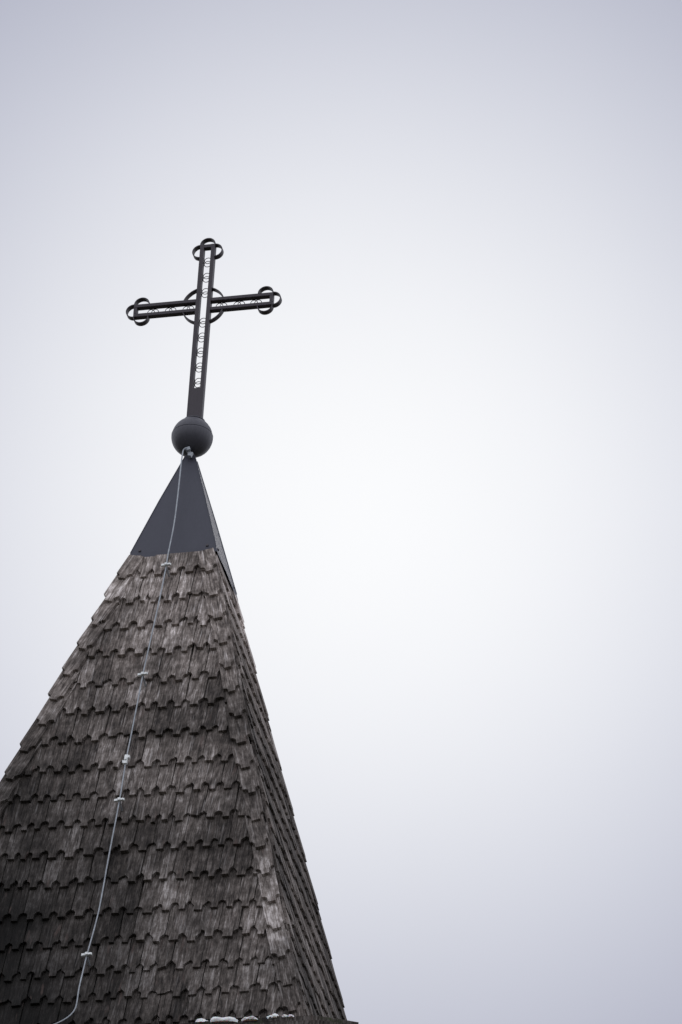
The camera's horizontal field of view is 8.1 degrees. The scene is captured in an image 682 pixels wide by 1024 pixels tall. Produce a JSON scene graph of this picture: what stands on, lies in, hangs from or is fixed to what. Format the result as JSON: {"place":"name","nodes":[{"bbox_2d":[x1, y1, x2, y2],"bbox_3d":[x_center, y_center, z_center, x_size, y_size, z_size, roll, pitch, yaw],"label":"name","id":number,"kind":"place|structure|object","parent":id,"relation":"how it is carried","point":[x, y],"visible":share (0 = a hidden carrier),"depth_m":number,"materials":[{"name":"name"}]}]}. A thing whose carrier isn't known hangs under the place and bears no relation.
{"place":"outdoors","nodes":[
{"label":"outdoors","id":0,"kind":"place"},
{"bbox_2d":[0,454,358,1023],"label":"church spire","id":1,"kind":"structure","parent":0,"point":[209,909],"depth_m":29.99,"materials":[{"name":"grey wood"}]},
{"bbox_2d":[55,446,192,1023],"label":"lightning conductor","id":2,"kind":"object","parent":1,"relation":"attached to","point":[142,674],"visible":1,"depth_m":30.36,"materials":[{"name":"metal"}]},
{"bbox_2d":[171,415,212,457],"bbox_3d":[-1.016,-0.491,32.715,0.285,0.326,0.285,-5,-35,12],"label":"finial ball","id":3,"kind":"object","parent":1,"relation":"on","point":[194,433],"visible":1,"depth_m":32.63,"materials":[{"name":"paint"}]},
{"bbox_2d":[126,238,281,417],"bbox_3d":[-0.964,-1.264,33.233,1.109,1.560,0.043,-5,-35,12],"label":"cross","id":4,"kind":"object","parent":3,"relation":"on","point":[196,400],"visible":1,"depth_m":33.31,"materials":[{"name":"black metal"}]},
{"bbox_2d":[195,1018,206,1022],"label":"snow lump","id":5,"kind":"object","parent":1,"relation":"on","point":[200,1020],"visible":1,"depth_m":28.32,"materials":[{"name":"white snow"}]},
{"bbox_2d":[210,1017,237,1021],"bbox_3d":[-0.690,3.007,28.326,0.189,0.041,0.107,-5,-35,12],"label":"snow lump","id":6,"kind":"object","parent":1,"relation":"on","point":[223,1019],"visible":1,"depth_m":28.29,"materials":[{"name":"white snow"}]},
{"bbox_2d":[241,1016,257,1020],"bbox_3d":[-0.530,2.993,28.285,0.102,0.032,0.108,24,-39,-28],"label":"snow lump","id":7,"kind":"object","parent":1,"relation":"on","point":[251,1018],"visible":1,"depth_m":28.25,"materials":[{"name":"white snow"}]},
{"bbox_2d":[267,1013,278,1018],"bbox_3d":[-0.396,2.981,28.262,0.090,0.042,0.113,-5,-35,12],"label":"snow lump","id":8,"kind":"object","parent":1,"relation":"on","point":[274,1015],"visible":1,"depth_m":28.22,"materials":[{"name":"white snow"}]},
{"bbox_2d":[0,0,681,1023],"label":"sky","id":9,"kind":"structure","parent":0,"point":[442,475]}
]}

